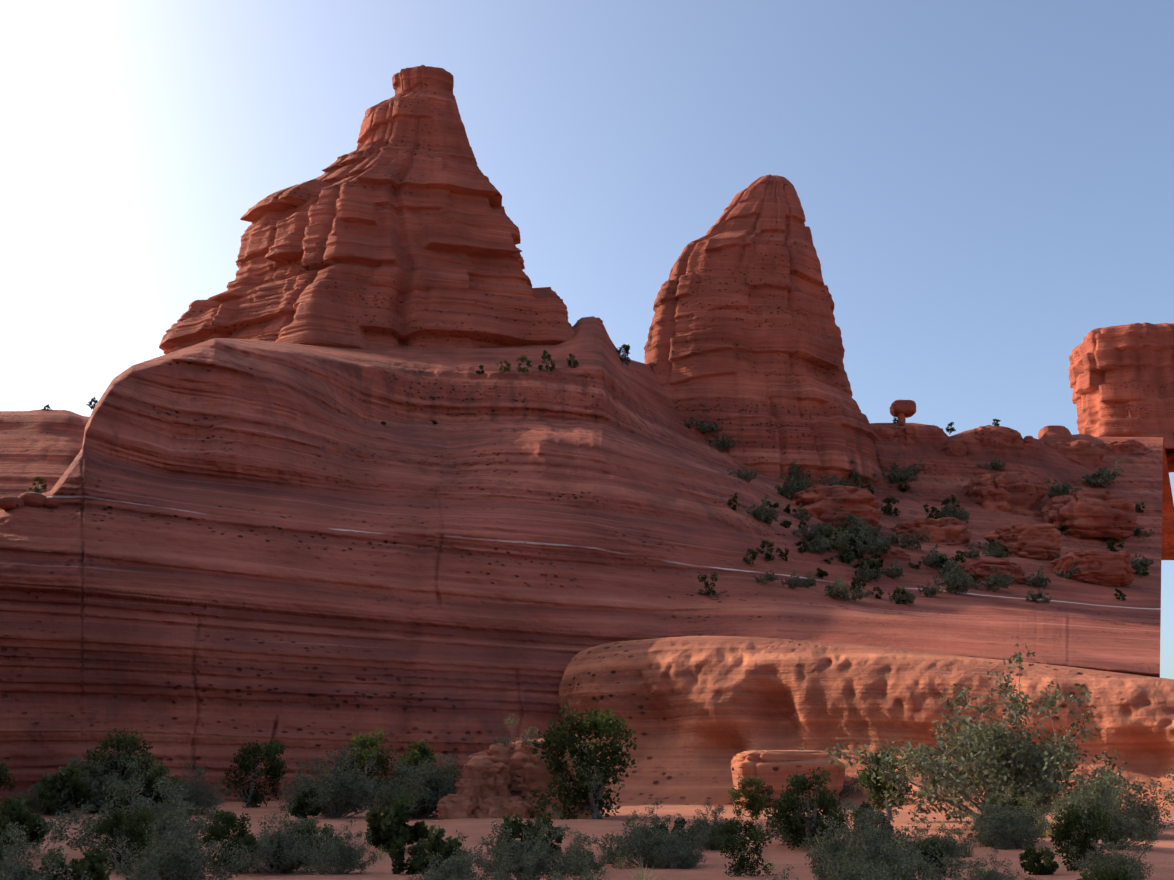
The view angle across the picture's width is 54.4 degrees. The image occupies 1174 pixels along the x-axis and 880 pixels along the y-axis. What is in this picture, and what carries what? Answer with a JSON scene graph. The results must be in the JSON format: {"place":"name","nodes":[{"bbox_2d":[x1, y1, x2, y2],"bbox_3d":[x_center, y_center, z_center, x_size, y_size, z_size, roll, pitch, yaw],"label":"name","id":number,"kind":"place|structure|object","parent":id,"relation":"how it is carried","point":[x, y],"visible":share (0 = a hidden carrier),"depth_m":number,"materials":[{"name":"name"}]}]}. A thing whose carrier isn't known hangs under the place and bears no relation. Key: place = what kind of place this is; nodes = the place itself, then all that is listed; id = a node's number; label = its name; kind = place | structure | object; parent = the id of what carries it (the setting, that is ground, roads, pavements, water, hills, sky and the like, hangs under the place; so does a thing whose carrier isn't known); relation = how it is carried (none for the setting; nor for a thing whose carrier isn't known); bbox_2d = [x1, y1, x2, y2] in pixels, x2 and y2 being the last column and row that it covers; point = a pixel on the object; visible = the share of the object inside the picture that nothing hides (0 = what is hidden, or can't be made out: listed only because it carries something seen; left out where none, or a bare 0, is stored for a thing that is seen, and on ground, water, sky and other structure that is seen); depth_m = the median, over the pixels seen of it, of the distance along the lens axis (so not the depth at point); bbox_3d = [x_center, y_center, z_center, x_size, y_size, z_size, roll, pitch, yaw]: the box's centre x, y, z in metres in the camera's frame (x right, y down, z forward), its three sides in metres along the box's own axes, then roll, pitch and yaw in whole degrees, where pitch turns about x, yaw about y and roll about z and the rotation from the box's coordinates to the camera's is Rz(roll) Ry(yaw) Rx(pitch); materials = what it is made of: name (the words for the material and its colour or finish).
{"place":"outdoors","nodes":[
{"label":"outdoors","id":0,"kind":"place"},
{"bbox_2d":[0,801,1173,879],"bbox_3d":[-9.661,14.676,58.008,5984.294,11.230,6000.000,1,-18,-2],"label":"desert ground","id":1,"kind":"structure","parent":0,"point":[1160,856],"depth_m":35.93,"materials":[{"name":"sand"}]},
{"bbox_2d":[0,759,16,791],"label":"juniper","id":2,"kind":"object","parent":1,"relation":"on","point":[2,772],"visible":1,"depth_m":76.23,"materials":[{"name":"green plant"}]},
{"bbox_2d":[0,795,35,861],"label":"bush","id":3,"kind":"object","parent":1,"relation":"on","point":[10,810],"visible":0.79,"depth_m":27.07,"materials":[{"name":"green plant"}]},
{"bbox_2d":[5,799,49,855],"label":"bush","id":4,"kind":"object","parent":1,"relation":"on","point":[34,835],"visible":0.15,"depth_m":29.80,"materials":[{"name":"green plant"}]},
{"bbox_2d":[0,822,91,879],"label":"shrub","id":5,"kind":"object","parent":1,"relation":"on","point":[6,873],"visible":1,"depth_m":15.59,"materials":[{"name":"green plant"}]},
{"bbox_2d":[15,780,82,814],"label":"shrub","id":6,"kind":"object","parent":1,"relation":"on","point":[34,804],"visible":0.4,"depth_m":61.55,"materials":[{"name":"green plant"}]},
{"bbox_2d":[34,761,93,815],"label":"bush","id":7,"kind":"object","parent":1,"relation":"on","point":[53,802],"visible":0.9,"depth_m":61.46,"materials":[{"name":"green plant"}]},
{"bbox_2d":[22,846,110,879],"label":"bush","id":8,"kind":"object","parent":1,"relation":"on","point":[93,867],"visible":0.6,"depth_m":16.21,"materials":[{"name":"green plant"}]},
{"bbox_2d":[38,751,154,812],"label":"shrub","id":9,"kind":"object","parent":1,"relation":"on","point":[76,760],"visible":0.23,"depth_m":66.44,"materials":[{"name":"green plant"}]},
{"bbox_2d":[67,753,158,812],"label":"shrub","id":10,"kind":"object","parent":1,"relation":"on","point":[103,779],"visible":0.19,"depth_m":66.11,"materials":[{"name":"green plant"}]},
{"bbox_2d":[78,727,161,810],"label":"juniper","id":11,"kind":"object","parent":1,"relation":"on","point":[130,746],"visible":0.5,"depth_m":68.19,"materials":[{"name":"green plant"}]},
{"bbox_2d":[89,807,157,869],"bbox_3d":[-10.502,9.116,25.852,1.480,1.563,1.374,7,-19,-22],"label":"juniper","id":12,"kind":"object","parent":1,"relation":"on","point":[143,817],"visible":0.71,"depth_m":25.74,"materials":[{"name":"green plant"}]},
{"bbox_2d":[35,755,220,860],"bbox_3d":[-11.594,9.404,28.958,4.509,2.644,3.452,13,-22,-35],"label":"shrub","id":13,"kind":"object","parent":1,"relation":"on","point":[139,805],"visible":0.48,"depth_m":28.51,"materials":[{"name":"green plant"}]},
{"bbox_2d":[116,761,184,810],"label":"bush","id":14,"kind":"object","parent":1,"relation":"on","point":[156,772],"visible":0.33,"depth_m":55.74,"materials":[{"name":"green plant"}]},
{"bbox_2d":[101,801,246,879],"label":"shrub","id":15,"kind":"object","parent":1,"relation":"on","point":[181,862],"visible":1,"depth_m":19.88,"materials":[{"name":"green plant"}]},
{"bbox_2d":[177,762,230,815],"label":"shrub","id":16,"kind":"object","parent":1,"relation":"on","point":[197,800],"visible":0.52,"depth_m":65.75,"materials":[{"name":"green plant"}]},
{"bbox_2d":[199,810,254,866],"bbox_3d":[-8.678,9.677,27.489,1.303,1.482,1.404,8,-19,-24],"label":"juniper","id":17,"kind":"object","parent":1,"relation":"on","point":[227,820],"visible":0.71,"depth_m":27.38,"materials":[{"name":"green plant"}]},
{"bbox_2d":[217,832,259,873],"bbox_3d":[-8.037,9.565,26.263,0.966,1.020,0.896,-1,-18,3],"label":"juniper","id":18,"kind":"object","parent":1,"relation":"on","point":[250,839],"visible":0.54,"depth_m":26.22,"materials":[{"name":"green plant"}]},
{"bbox_2d":[219,739,290,807],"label":"juniper","id":19,"kind":"object","parent":1,"relation":"on","point":[250,795],"visible":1,"depth_m":74.32,"materials":[{"name":"green plant"}]},
{"bbox_2d":[206,800,325,873],"bbox_3d":[-7.364,9.311,26.645,2.261,1.732,2.953,-8,-19,23],"label":"shrub","id":20,"kind":"object","parent":1,"relation":"on","point":[289,842],"visible":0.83,"depth_m":26.41,"materials":[{"name":"green plant"}]},
{"bbox_2d":[287,787,321,818],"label":"bush","id":21,"kind":"object","parent":1,"relation":"on","point":[305,811],"visible":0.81,"depth_m":62.00,"materials":[{"name":"green plant"}]},
{"bbox_2d":[278,755,352,810],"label":"shrub","id":22,"kind":"object","parent":1,"relation":"on","point":[308,779],"visible":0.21,"depth_m":70.16,"materials":[{"name":"green plant"}]},
{"bbox_2d":[297,823,344,863],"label":"bush","id":23,"kind":"object","parent":1,"relation":"on","point":[324,829],"visible":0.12,"depth_m":28.68,"materials":[{"name":"green plant"}]},
{"bbox_2d":[282,817,379,874],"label":"shrub","id":24,"kind":"object","parent":1,"relation":"on","point":[342,856],"visible":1,"depth_m":26.01,"materials":[{"name":"green plant"}]},
{"bbox_2d":[282,742,391,817],"bbox_3d":[-14.002,19.139,63.870,5.083,4.354,6.269,-10,-20,28],"label":"shrub","id":25,"kind":"object","parent":1,"relation":"on","point":[346,789],"visible":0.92,"depth_m":62.88,"materials":[{"name":"green plant"}]},
{"bbox_2d":[332,728,409,805],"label":"juniper","id":26,"kind":"object","parent":1,"relation":"on","point":[362,742],"visible":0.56,"depth_m":76.44,"materials":[{"name":"green plant"}]},
{"bbox_2d":[365,792,428,852],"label":"bush","id":27,"kind":"object","parent":1,"relation":"on","point":[390,826],"visible":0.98,"depth_m":33.94,"materials":[{"name":"green plant"}]},
{"bbox_2d":[388,838,429,874],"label":"bush","id":28,"kind":"object","parent":1,"relation":"on","point":[397,854],"visible":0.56,"depth_m":25.79,"materials":[{"name":"green plant"}]},
{"bbox_2d":[361,753,461,817],"bbox_3d":[-8.904,18.791,61.678,5.300,3.635,5.910,-5,-18,15],"label":"shrub","id":29,"kind":"object","parent":1,"relation":"on","point":[423,777],"visible":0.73,"depth_m":61.00,"materials":[{"name":"green plant"}]},
{"bbox_2d":[397,739,437,793],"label":"pinyon","id":30,"kind":"object","parent":1,"relation":"on","point":[422,753],"visible":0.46,"depth_m":80.45,"materials":[{"name":"green plant"}]},
{"bbox_2d":[405,790,435,818],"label":"juniper","id":31,"kind":"object","parent":1,"relation":"on","point":[425,810],"visible":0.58,"depth_m":60.91,"materials":[{"name":"green plant"}]},
{"bbox_2d":[414,825,466,877],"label":"bush","id":32,"kind":"object","parent":1,"relation":"on","point":[441,846],"visible":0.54,"depth_m":24.13,"materials":[{"name":"green plant"}]},
{"bbox_2d":[409,846,512,879],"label":"shrub","id":33,"kind":"object","parent":1,"relation":"on","point":[458,867],"visible":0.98,"depth_m":16.95,"materials":[{"name":"green plant"}]},
{"bbox_2d":[456,806,590,879],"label":"shrub","id":34,"kind":"object","parent":1,"relation":"on","point":[527,860],"visible":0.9,"depth_m":23.27,"materials":[{"name":"green plant"}]},
{"bbox_2d":[493,811,562,867],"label":"bush","id":35,"kind":"object","parent":1,"relation":"on","point":[515,825],"visible":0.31,"depth_m":28.59,"materials":[{"name":"green plant"}]},
{"bbox_2d":[455,712,624,800],"bbox_3d":[-2.757,18.627,64.960,9.925,5.820,7.599,-7,-19,21],"label":"shrub","id":36,"kind":"object","parent":1,"relation":"on","point":[523,742],"visible":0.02,"depth_m":63.85,"materials":[{"name":"green plant"}]},
{"bbox_2d":[545,829,612,875],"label":"shrub","id":37,"kind":"object","parent":1,"relation":"on","point":[590,853],"visible":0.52,"depth_m":26.14,"materials":[{"name":"green plant"}]},
{"bbox_2d":[549,867,608,879],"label":"shrub","id":38,"kind":"object","parent":1,"relation":"on","point":[587,876],"visible":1,"depth_m":15.51,"materials":[{"name":"green plant"}]},
{"bbox_2d":[527,705,636,819],"bbox_3d":[-0.144,16.683,58.274,5.827,6.154,5.410,16,-23,-41],"label":"juniper","id":39,"kind":"object","parent":1,"relation":"on","point":[560,740],"visible":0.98,"depth_m":57.65,"materials":[{"name":"green plant"}]},
{"bbox_2d":[0,316,1173,801],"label":"rock cliff","id":40,"kind":"structure","parent":1,"relation":"on","point":[220,556],"depth_m":116.29,"materials":[{"name":"stone"}]},
{"bbox_2d":[0,409,89,509],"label":"rock formation","id":41,"kind":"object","parent":40,"relation":"on","point":[40,443],"depth_m":191.83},
{"bbox_2d":[159,65,575,354],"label":"butte","id":42,"kind":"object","parent":40,"relation":"on","point":[397,227],"depth_m":196.70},
{"bbox_2d":[0,317,1150,586],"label":"ridge hoodoo rocks","id":43,"kind":"object","parent":40,"relation":"on","point":[1090,513],"visible":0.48,"depth_m":185.18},
{"bbox_2d":[682,416,718,434],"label":"shrub","id":44,"kind":"object","parent":40,"relation":"on","point":[703,427],"visible":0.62,"depth_m":197.00,"materials":[{"name":"green plant"}]},
{"bbox_2d":[697,572,717,596],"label":"juniper","id":45,"kind":"object","parent":40,"relation":"on","point":[710,591],"visible":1,"depth_m":120.77,"materials":[{"name":"green plant"}]},
{"bbox_2d":[709,431,736,451],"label":"shrub","id":46,"kind":"object","parent":40,"relation":"on","point":[722,442],"visible":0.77,"depth_m":194.09,"materials":[{"name":"green plant"}]},
{"bbox_2d":[746,494,778,525],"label":"shrub","id":47,"kind":"object","parent":40,"relation":"on","point":[769,513],"visible":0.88,"depth_m":147.85,"materials":[{"name":"green plant"}]},
{"bbox_2d":[644,174,882,486],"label":"spire","id":48,"kind":"structure","parent":40,"relation":"on","point":[744,348],"depth_m":206.72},
{"bbox_2d":[774,473,823,497],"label":"shrub","id":49,"kind":"object","parent":40,"relation":"on","point":[793,487],"visible":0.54,"depth_m":173.28,"materials":[{"name":"green plant"}]},
{"bbox_2d":[803,529,838,553],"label":"shrub","id":50,"kind":"object","parent":40,"relation":"on","point":[822,543],"visible":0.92,"depth_m":142.38,"materials":[{"name":"green plant"}]},
{"bbox_2d":[824,577,871,600],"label":"shrub","id":51,"kind":"object","parent":40,"relation":"on","point":[839,590],"visible":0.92,"depth_m":124.09,"materials":[{"name":"green plant"}]},
{"bbox_2d":[828,527,888,554],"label":"shrub","id":52,"kind":"object","parent":40,"relation":"on","point":[843,539],"visible":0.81,"depth_m":146.66,"materials":[{"name":"green plant"}]},
{"bbox_2d":[856,560,881,581],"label":"shrub","id":53,"kind":"object","parent":40,"relation":"on","point":[868,573],"visible":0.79,"depth_m":137.26,"materials":[{"name":"green plant"}]},
{"bbox_2d":[854,530,890,553],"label":"shrub","id":54,"kind":"object","parent":40,"relation":"on","point":[876,541],"visible":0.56,"depth_m":149.83,"materials":[{"name":"green plant"}]},
{"bbox_2d":[881,495,899,516],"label":"juniper","id":55,"kind":"object","parent":40,"relation":"on","point":[887,508],"visible":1,"depth_m":182.83,"materials":[{"name":"green plant"}]},
{"bbox_2d":[881,462,917,484],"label":"shrub","id":56,"kind":"object","parent":40,"relation":"on","point":[892,477],"visible":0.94,"depth_m":200.96,"materials":[{"name":"green plant"}]},
{"bbox_2d":[887,584,915,604],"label":"shrub","id":57,"kind":"object","parent":40,"relation":"on","point":[910,597],"visible":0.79,"depth_m":126.98,"materials":[{"name":"green plant"}]},
{"bbox_2d":[896,531,930,549],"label":"shrub","id":58,"kind":"object","parent":40,"relation":"on","point":[909,542],"visible":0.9,"depth_m":158.53,"materials":[{"name":"green plant"}]},
{"bbox_2d":[921,544,944,568],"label":"shrub","id":59,"kind":"object","parent":40,"relation":"on","point":[932,562],"visible":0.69,"depth_m":149.18,"materials":[{"name":"green plant"}]},
{"bbox_2d":[935,501,969,523],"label":"shrub","id":60,"kind":"object","parent":40,"relation":"on","point":[963,515],"visible":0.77,"depth_m":184.53,"materials":[{"name":"green plant"}]},
{"bbox_2d":[933,564,977,594],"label":"shrub","id":61,"kind":"object","parent":40,"relation":"on","point":[954,585],"visible":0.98,"depth_m":137.83,"materials":[{"name":"green plant"}]},
{"bbox_2d":[975,566,1015,591],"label":"shrub","id":62,"kind":"object","parent":40,"relation":"on","point":[997,581],"visible":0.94,"depth_m":141.06,"materials":[{"name":"green plant"}]},
{"bbox_2d":[1024,566,1051,586],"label":"shrub","id":63,"kind":"object","parent":40,"relation":"on","point":[1040,580],"visible":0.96,"depth_m":146.74,"materials":[{"name":"green plant"}]},
{"bbox_2d":[1046,479,1081,496],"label":"shrub","id":64,"kind":"object","parent":40,"relation":"on","point":[1058,489],"visible":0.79,"depth_m":202.33,"materials":[{"name":"green plant"}]},
{"bbox_2d":[1082,459,1123,487],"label":"shrub","id":65,"kind":"object","parent":40,"relation":"on","point":[1105,474],"visible":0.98,"depth_m":211.42,"materials":[{"name":"green plant"}]},
{"bbox_2d":[1068,322,1173,472],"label":"rock formation","id":66,"kind":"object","parent":40,"relation":"on","point":[1121,378],"depth_m":278.89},
{"bbox_2d":[580,798,693,867],"bbox_3d":[1.319,10.131,29.313,2.344,1.795,3.061,-11,-21,31],"label":"shrub","id":67,"kind":"object","parent":1,"relation":"on","point":[637,834],"visible":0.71,"depth_m":29.08,"materials":[{"name":"green plant"}]},
{"bbox_2d":[436,739,844,819],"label":"boulders","id":68,"kind":"object","parent":1,"relation":"on","point":[498,780],"visible":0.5,"depth_m":61.26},
{"bbox_2d":[632,830,706,868],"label":"shrub","id":69,"kind":"object","parent":1,"relation":"on","point":[679,856],"visible":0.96,"depth_m":28.16,"materials":[{"name":"green plant"}]},
{"bbox_2d":[651,818,693,846],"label":"bush","id":70,"kind":"object","parent":1,"relation":"on","point":[676,822],"visible":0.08,"depth_m":31.69,"materials":[{"name":"green plant"}]},
{"bbox_2d":[685,800,745,849],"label":"shrub","id":71,"kind":"object","parent":1,"relation":"on","point":[704,833],"visible":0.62,"depth_m":35.58,"materials":[{"name":"green plant"}]},
{"bbox_2d":[715,817,773,876],"bbox_3d":[3.414,8.950,24.911,1.314,1.388,1.220,10,-20,-28],"label":"juniper","id":72,"kind":"object","parent":1,"relation":"on","point":[734,826],"visible":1,"depth_m":24.79,"materials":[{"name":"green plant"}]},
{"bbox_2d":[727,774,776,819],"bbox_3d":[8.624,18.637,59.268,2.650,2.526,2.390,5,-18,-16],"label":"juniper","id":73,"kind":"object","parent":1,"relation":"on","point":[751,795],"visible":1,"depth_m":59.15,"materials":[{"name":"green plant"}]},
{"bbox_2d":[758,797,821,845],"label":"shrub","id":74,"kind":"object","parent":1,"relation":"on","point":[784,837],"visible":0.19,"depth_m":36.36,"materials":[{"name":"green plant"}]},
{"bbox_2d":[762,767,849,850],"bbox_3d":[6.693,11.436,34.965,2.621,2.769,2.905,-2,-18,7],"label":"juniper","id":75,"kind":"object","parent":1,"relation":"on","point":[826,801],"visible":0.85,"depth_m":34.78,"materials":[{"name":"green plant"}]},
{"bbox_2d":[799,745,863,797],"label":"shrub","id":76,"kind":"object","parent":1,"relation":"on","point":[846,787],"visible":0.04,"depth_m":80.15,"materials":[{"name":"green plant"}]},
{"bbox_2d":[802,798,922,879],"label":"shrub","id":77,"kind":"object","parent":1,"relation":"on","point":[833,848],"visible":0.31,"depth_m":20.28,"materials":[{"name":"green plant"}]},
{"bbox_2d":[558,636,1173,811],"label":"rock ledge","id":78,"kind":"object","parent":1,"relation":"on","point":[697,713],"visible":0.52,"depth_m":85.95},
{"bbox_2d":[829,807,911,864],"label":"shrub","id":79,"kind":"object","parent":1,"relation":"on","point":[879,827],"visible":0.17,"depth_m":27.62,"materials":[{"name":"green plant"}]},
{"bbox_2d":[850,801,893,838],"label":"bush","id":80,"kind":"object","parent":1,"relation":"on","point":[863,804],"visible":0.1,"depth_m":38.25,"materials":[{"name":"green plant"}]},
{"bbox_2d":[817,852,928,879],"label":"shrub","id":81,"kind":"object","parent":1,"relation":"on","point":[859,872],"visible":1,"depth_m":14.38,"materials":[{"name":"green plant"}]},
{"bbox_2d":[856,749,913,820],"bbox_3d":[14.566,16.956,55.855,2.751,3.756,3.099,-5,-18,15],"label":"pinyon","id":82,"kind":"object","parent":1,"relation":"on","point":[865,778],"visible":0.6,"depth_m":55.59,"materials":[{"name":"green plant"}]},
{"bbox_2d":[812,805,971,879],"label":"shrub","id":83,"kind":"object","parent":1,"relation":"on","point":[888,856],"visible":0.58,"depth_m":19.44,"materials":[{"name":"green plant"}]},
{"bbox_2d":[910,838,945,874],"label":"bush","id":84,"kind":"object","parent":1,"relation":"on","point":[941,850],"visible":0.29,"depth_m":24.52,"materials":[{"name":"green plant"}]},
{"bbox_2d":[896,815,974,862],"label":"shrub","id":85,"kind":"object","parent":1,"relation":"on","point":[949,845],"visible":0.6,"depth_m":28.36,"materials":[{"name":"green plant"}]},
{"bbox_2d":[824,643,1127,828],"bbox_3d":[16.617,12.913,48.928,12.893,7.561,9.871,15,-23,-39],"label":"shrub","id":86,"kind":"object","parent":1,"relation":"on","point":[1019,765],"visible":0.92,"depth_m":47.69,"materials":[{"name":"green plant"}]},
{"bbox_2d":[954,800,1020,846],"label":"shrub","id":87,"kind":"object","parent":1,"relation":"on","point":[983,808],"visible":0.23,"depth_m":36.20,"materials":[{"name":"green plant"}]},
{"bbox_2d":[952,847,1038,879],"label":"shrub","id":88,"kind":"object","parent":1,"relation":"on","point":[983,874],"visible":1,"depth_m":18.63,"materials":[{"name":"green plant"}]},
{"bbox_2d":[955,782,1047,830],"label":"shrub","id":89,"kind":"object","parent":1,"relation":"on","point":[975,814],"visible":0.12,"depth_m":41.87,"materials":[{"name":"green plant"}]},
{"bbox_2d":[984,789,1033,823],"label":"bush","id":90,"kind":"object","parent":1,"relation":"on","point":[1013,792],"visible":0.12,"depth_m":41.77,"materials":[{"name":"green plant"}]},
{"bbox_2d":[971,804,1054,849],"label":"shrub","id":91,"kind":"object","parent":1,"relation":"on","point":[997,836],"visible":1,"depth_m":34.28,"materials":[{"name":"green plant"}]},
{"bbox_2d":[971,792,1056,839],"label":"shrub","id":92,"kind":"object","parent":1,"relation":"on","point":[1025,811],"visible":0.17,"depth_m":37.95,"materials":[{"name":"green plant"}]},
{"bbox_2d":[1019,845,1058,874],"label":"bush","id":93,"kind":"object","parent":1,"relation":"on","point":[1050,866],"visible":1,"depth_m":24.08,"materials":[{"name":"green plant"}]},
{"bbox_2d":[1034,771,1131,831],"bbox_3d":[18.243,13.293,41.575,3.170,2.428,4.140,-3,-18,9],"label":"shrub","id":94,"kind":"object","parent":1,"relation":"on","point":[1116,791],"visible":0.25,"depth_m":41.67,"materials":[{"name":"green plant"}]},
{"bbox_2d":[1048,799,1127,871],"bbox_3d":[11.125,8.873,25.379,1.628,1.714,1.538,-6,-19,19],"label":"juniper","id":95,"kind":"object","parent":1,"relation":"on","point":[1061,833],"visible":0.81,"depth_m":25.19,"materials":[{"name":"green plant"}]},
{"bbox_2d":[1069,829,1153,879],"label":"shrub","id":96,"kind":"object","parent":1,"relation":"on","point":[1122,861],"visible":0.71,"depth_m":20.12,"materials":[{"name":"green plant"}]},
{"bbox_2d":[1050,766,1173,835],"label":"shrub","id":97,"kind":"object","parent":1,"relation":"on","point":[1142,812],"visible":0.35,"depth_m":41.78,"materials":[{"name":"green plant"}]},
{"bbox_2d":[1086,861,1137,879],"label":"shrub","id":98,"kind":"object","parent":1,"relation":"on","point":[1106,876],"visible":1,"depth_m":13.70,"materials":[{"name":"green plant"}]},
{"bbox_2d":[1064,786,1173,848],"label":"shrub","id":99,"kind":"object","parent":1,"relation":"on","point":[1128,825],"visible":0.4,"depth_m":33.68,"materials":[{"name":"green plant"}]},
{"bbox_2d":[0,0,1173,678],"label":"sky","id":100,"kind":"structure","parent":0,"point":[983,188],"materials":[{"name":"blue"}]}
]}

